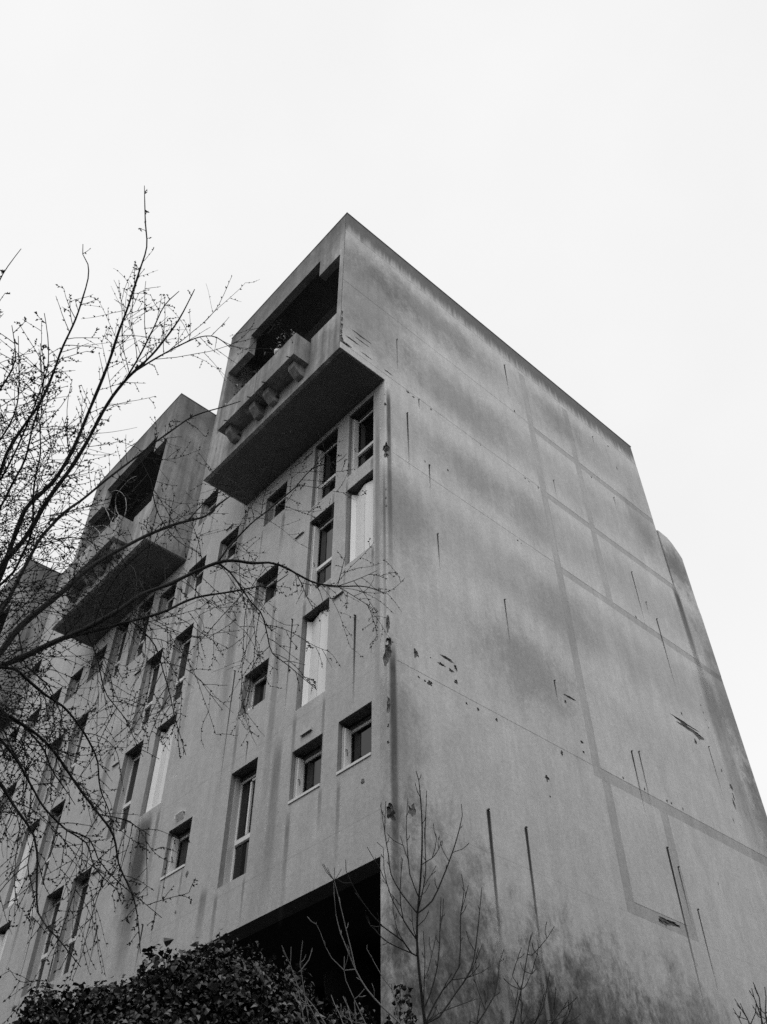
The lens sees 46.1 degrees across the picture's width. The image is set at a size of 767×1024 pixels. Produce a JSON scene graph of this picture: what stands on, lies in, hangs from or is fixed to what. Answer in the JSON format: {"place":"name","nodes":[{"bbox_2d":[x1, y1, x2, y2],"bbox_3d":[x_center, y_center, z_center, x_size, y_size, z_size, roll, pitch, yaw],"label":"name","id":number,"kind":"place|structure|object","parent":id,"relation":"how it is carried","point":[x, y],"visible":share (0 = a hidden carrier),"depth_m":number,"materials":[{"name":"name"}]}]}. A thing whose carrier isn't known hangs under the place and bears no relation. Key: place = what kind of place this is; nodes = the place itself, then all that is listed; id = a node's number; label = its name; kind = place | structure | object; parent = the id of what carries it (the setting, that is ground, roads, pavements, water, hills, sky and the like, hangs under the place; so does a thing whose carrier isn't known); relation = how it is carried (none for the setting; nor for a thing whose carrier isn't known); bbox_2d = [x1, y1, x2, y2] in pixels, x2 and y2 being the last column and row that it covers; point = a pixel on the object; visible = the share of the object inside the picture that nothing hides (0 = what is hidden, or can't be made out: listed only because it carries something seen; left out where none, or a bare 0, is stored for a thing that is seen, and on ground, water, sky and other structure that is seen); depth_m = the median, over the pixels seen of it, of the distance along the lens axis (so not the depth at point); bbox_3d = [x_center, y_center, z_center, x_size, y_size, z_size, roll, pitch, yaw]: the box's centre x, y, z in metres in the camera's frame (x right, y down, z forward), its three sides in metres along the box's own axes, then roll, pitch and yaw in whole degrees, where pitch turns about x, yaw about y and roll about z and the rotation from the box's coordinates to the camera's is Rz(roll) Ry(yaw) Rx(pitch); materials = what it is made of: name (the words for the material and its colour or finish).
{"place":"outdoors","nodes":[
{"label":"outdoors","id":0,"kind":"place"},
{"bbox_2d":[0,212,766,1023],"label":"apartment building","id":1,"kind":"structure","parent":0,"point":[534,694],"depth_m":18.41,"materials":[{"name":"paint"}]},
{"bbox_2d":[0,922,10,959],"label":"window","id":2,"kind":"structure","parent":1,"relation":"in","point":[5,928],"depth_m":21.64,"materials":[{"name":"white glass"}]},
{"bbox_2d":[1,783,16,815],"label":"window","id":3,"kind":"structure","parent":1,"relation":"in","point":[12,789],"depth_m":26.42,"materials":[{"name":"black glass"}]},
{"bbox_2d":[6,727,19,754],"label":"window","id":4,"kind":"structure","parent":1,"relation":"in","point":[11,743],"depth_m":28.97,"materials":[{"name":"grey glass"}]},
{"bbox_2d":[8,820,39,906],"bbox_3d":[-8.994,8.931,22.782,0.260,2.137,0.830,32,-54,-28],"label":"window","id":5,"kind":"structure","parent":1,"relation":"in","point":[21,873],"depth_m":22.91,"materials":[{"name":"white glass"}]},
{"bbox_2d":[25,710,39,739],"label":"window","id":6,"kind":"structure","parent":1,"relation":"in","point":[36,712],"depth_m":28.23,"materials":[{"name":"black glass"}]},
{"bbox_2d":[29,660,41,686],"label":"window","id":7,"kind":"structure","parent":1,"relation":"in","point":[37,666],"depth_m":30.78,"materials":[{"name":"white glass"}]},
{"bbox_2d":[26,886,63,994],"bbox_3d":[-7.272,9.360,19.627,0.260,2.137,0.830,32,-54,-28],"label":"window","id":8,"kind":"structure","parent":1,"relation":"in","point":[42,951],"depth_m":19.87,"materials":[{"name":"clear glass"}]},
{"bbox_2d":[33,801,64,889],"bbox_3d":[-8.106,8.222,22.091,0.260,2.137,0.830,32,-54,-28],"label":"window","id":9,"kind":"structure","parent":1,"relation":"in","point":[48,846],"depth_m":22.43,"materials":[{"name":"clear glass"}]},
{"bbox_2d":[36,735,63,809],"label":"window","id":10,"kind":"structure","parent":1,"relation":"in","point":[43,795],"depth_m":24.79,"materials":[{"name":"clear glass"}]},
{"bbox_2d":[47,688,61,717],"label":"window","id":11,"kind":"structure","parent":1,"relation":"in","point":[58,693],"depth_m":27.55,"materials":[{"name":"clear glass"}]},
{"bbox_2d":[54,868,91,979],"bbox_3d":[-6.438,8.701,18.970,0.260,2.137,0.830,32,-54,-28],"label":"window","id":12,"kind":"structure","parent":1,"relation":"in","point":[82,889],"depth_m":19.20,"materials":[{"name":"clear glass"}]},
{"bbox_2d":[60,713,88,789],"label":"window","id":13,"kind":"structure","parent":1,"relation":"in","point":[74,749],"depth_m":24.27,"materials":[{"name":"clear glass"}]},
{"bbox_2d":[68,667,83,699],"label":"window","id":14,"kind":"structure","parent":1,"relation":"in","point":[76,682],"depth_m":26.94,"materials":[{"name":"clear glass"}]},
{"bbox_2d":[91,646,106,678],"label":"window","id":15,"kind":"structure","parent":1,"relation":"in","point":[105,648],"depth_m":26.21,"materials":[{"name":"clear glass"}]},
{"bbox_2d":[70,476,135,545],"bbox_3d":[-8.012,0.196,26.377,0.817,1.923,4.588,32,-54,-28],"label":"balcony vine","id":16,"kind":"object","parent":1,"relation":"on","point":[108,513],"visible":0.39,"depth_m":25.99,"materials":[{"name":"black plant"}]},
{"bbox_2d":[106,616,130,682],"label":"window","id":17,"kind":"structure","parent":1,"relation":"in","point":[121,637],"depth_m":25.54,"materials":[{"name":"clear glass"}]},
{"bbox_2d":[111,741,143,836],"bbox_3d":[-5.643,6.254,20.174,0.260,2.137,0.830,32,-54,-28],"label":"window","id":18,"kind":"structure","parent":1,"relation":"in","point":[125,798],"depth_m":20.53,"materials":[{"name":"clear glass"}]},
{"bbox_2d":[129,595,154,663],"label":"window","id":19,"kind":"structure","parent":1,"relation":"in","point":[137,640],"depth_m":24.74,"materials":[{"name":"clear glass"}]},
{"bbox_2d":[135,650,162,730],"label":"window","id":20,"kind":"structure","parent":1,"relation":"in","point":[154,672],"depth_m":22.41,"materials":[{"name":"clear glass"}]},
{"bbox_2d":[146,715,176,811],"bbox_3d":[-4.715,5.491,19.473,0.260,2.137,0.830,32,-54,-28],"label":"window","id":21,"kind":"structure","parent":1,"relation":"in","point":[161,764],"depth_m":19.55,"materials":[{"name":"white glass"}]},
{"bbox_2d":[160,583,176,618],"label":"window","id":22,"kind":"structure","parent":1,"relation":"in","point":[167,603],"depth_m":24.35,"materials":[{"name":"black glass"}]},
{"bbox_2d":[160,818,191,880],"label":"window","id":23,"kind":"structure","parent":1,"relation":"in","point":[179,858],"depth_m":17.29,"materials":[{"name":"black glass"}]},
{"bbox_2d":[166,624,193,707],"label":"window","id":24,"kind":"structure","parent":1,"relation":"in","point":[181,672],"depth_m":21.64,"materials":[{"name":"black glass"}]},
{"bbox_2d":[188,557,205,593],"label":"window","id":25,"kind":"structure","parent":1,"relation":"in","point":[199,580],"depth_m":23.59,"materials":[{"name":"black glass"}]},
{"bbox_2d":[202,490,218,522],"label":"window","id":26,"kind":"structure","parent":1,"relation":"in","point":[208,508],"depth_m":25.47,"materials":[{"name":"black glass"}]},
{"bbox_2d":[221,527,238,563],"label":"window","id":27,"kind":"structure","parent":1,"relation":"in","point":[231,550],"depth_m":22.87,"materials":[{"name":"black glass"}]},
{"bbox_2d":[223,758,257,884],"bbox_3d":[-2.426,5.482,15.861,0.260,2.137,0.830,32,-54,-28],"label":"window","id":28,"kind":"structure","parent":1,"relation":"in","point":[242,807],"depth_m":16.08,"materials":[{"name":"black glass"}]},
{"bbox_2d":[223,364,263,405],"bbox_3d":[-3.408,-3.044,22.231,0.549,0.543,1.549,32,-54,-28],"label":"trough plant","id":29,"kind":"object","parent":1,"relation":"on","point":[252,373],"visible":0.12,"depth_m":22.11,"materials":[{"name":"black plant"}]},
{"bbox_2d":[245,659,268,711],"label":"window","id":30,"kind":"structure","parent":1,"relation":"in","point":[258,685],"depth_m":18.11,"materials":[{"name":"black glass"}]},
{"bbox_2d":[257,566,278,608],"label":"window","id":31,"kind":"structure","parent":1,"relation":"in","point":[270,594],"depth_m":19.96,"materials":[{"name":"black glass"}]},
{"bbox_2d":[267,483,286,523],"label":"window","id":32,"kind":"structure","parent":1,"relation":"in","point":[272,514],"depth_m":21.84,"materials":[{"name":"black glass"}]},
{"bbox_2d":[264,331,302,354],"bbox_3d":[-2.284,-3.937,21.340,0.694,0.615,1.163,32,-54,-28],"label":"trough plant","id":33,"kind":"object","parent":1,"relation":"on","point":[282,342],"visible":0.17,"depth_m":21.23,"materials":[{"name":"black plant"}]},
{"bbox_2d":[288,735,322,804],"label":"window","id":34,"kind":"structure","parent":1,"relation":"in","point":[307,778],"depth_m":15.25,"materials":[{"name":"black glass"}]},
{"bbox_2d":[302,599,328,705],"bbox_3d":[-1.184,2.663,16.731,0.260,2.137,0.830,32,-54,-28],"label":"window","id":35,"kind":"structure","parent":1,"relation":"in","point":[317,632],"depth_m":16.81,"materials":[{"name":"white glass"}]},
{"bbox_2d":[308,504,333,594],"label":"window","id":36,"kind":"structure","parent":1,"relation":"in","point":[322,537],"depth_m":18.89,"materials":[{"name":"black glass"}]},
{"bbox_2d":[314,429,337,504],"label":"window","id":37,"kind":"structure","parent":1,"relation":"in","point":[321,493],"depth_m":20.73,"materials":[{"name":"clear glass"}]},
{"bbox_2d":[323,951,380,1009],"bbox_3d":[-0.423,7.868,15.263,1.200,0.800,1.200,32,-54,-28],"label":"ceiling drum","id":38,"kind":"object","parent":1,"relation":"hanging from","point":[336,987],"visible":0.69,"depth_m":14.82,"materials":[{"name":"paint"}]},
{"bbox_2d":[336,703,371,774],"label":"window","id":39,"kind":"structure","parent":1,"relation":"in","point":[357,739],"depth_m":14.60,"materials":[{"name":"clear glass"}]},
{"bbox_2d":[348,471,372,561],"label":"window","id":40,"kind":"structure","parent":1,"relation":"in","point":[361,506],"depth_m":18.06,"materials":[{"name":"white glass"}]},
{"bbox_2d":[351,396,373,473],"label":"window","id":41,"kind":"structure","parent":1,"relation":"in","point":[362,429],"depth_m":20.09,"materials":[{"name":"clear glass"}]},
{"bbox_2d":[0,0,766,814],"label":"sky","id":42,"kind":"structure","parent":0,"point":[586,180],"materials":[{"name":"white"}]},
{"label":"ground","id":43,"kind":"structure","parent":0,"visible":0},
{"bbox_2d":[9,929,376,1023],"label":"ivy bush","id":44,"kind":"object","parent":43,"relation":"on","point":[243,993],"visible":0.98,"depth_m":6.72,"materials":[{"name":"black plant"}]},
{"bbox_2d":[0,186,403,1023],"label":"bare tree","id":45,"kind":"object","parent":43,"relation":"on","point":[34,612],"visible":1,"depth_m":6.38,"materials":[{"name":"black plant"}]},
{"bbox_2d":[281,864,405,1023],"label":"bare shrub","id":46,"kind":"object","parent":43,"relation":"on","point":[344,970],"visible":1,"depth_m":5.46,"materials":[{"name":"grey plant"}]},
{"bbox_2d":[383,984,417,1023],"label":"leafy vine","id":47,"kind":"object","parent":43,"relation":"on","point":[409,1015],"visible":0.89,"depth_m":6.04,"materials":[{"name":"black plant"}]},
{"bbox_2d":[337,771,490,1023],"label":"bare sapling","id":48,"kind":"object","parent":43,"relation":"on","point":[425,1019],"visible":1,"depth_m":6.38,"materials":[{"name":"black plant"}]},
{"bbox_2d":[469,922,580,1023],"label":"bare shrub","id":49,"kind":"object","parent":43,"relation":"on","point":[521,1021],"visible":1,"depth_m":6.03,"materials":[{"name":"black plant"}]},
{"bbox_2d":[733,982,766,1023],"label":"bare shrub","id":50,"kind":"object","parent":43,"relation":"on","point":[760,1015],"visible":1,"depth_m":5.39,"materials":[{"name":"grey plant"}]}
]}

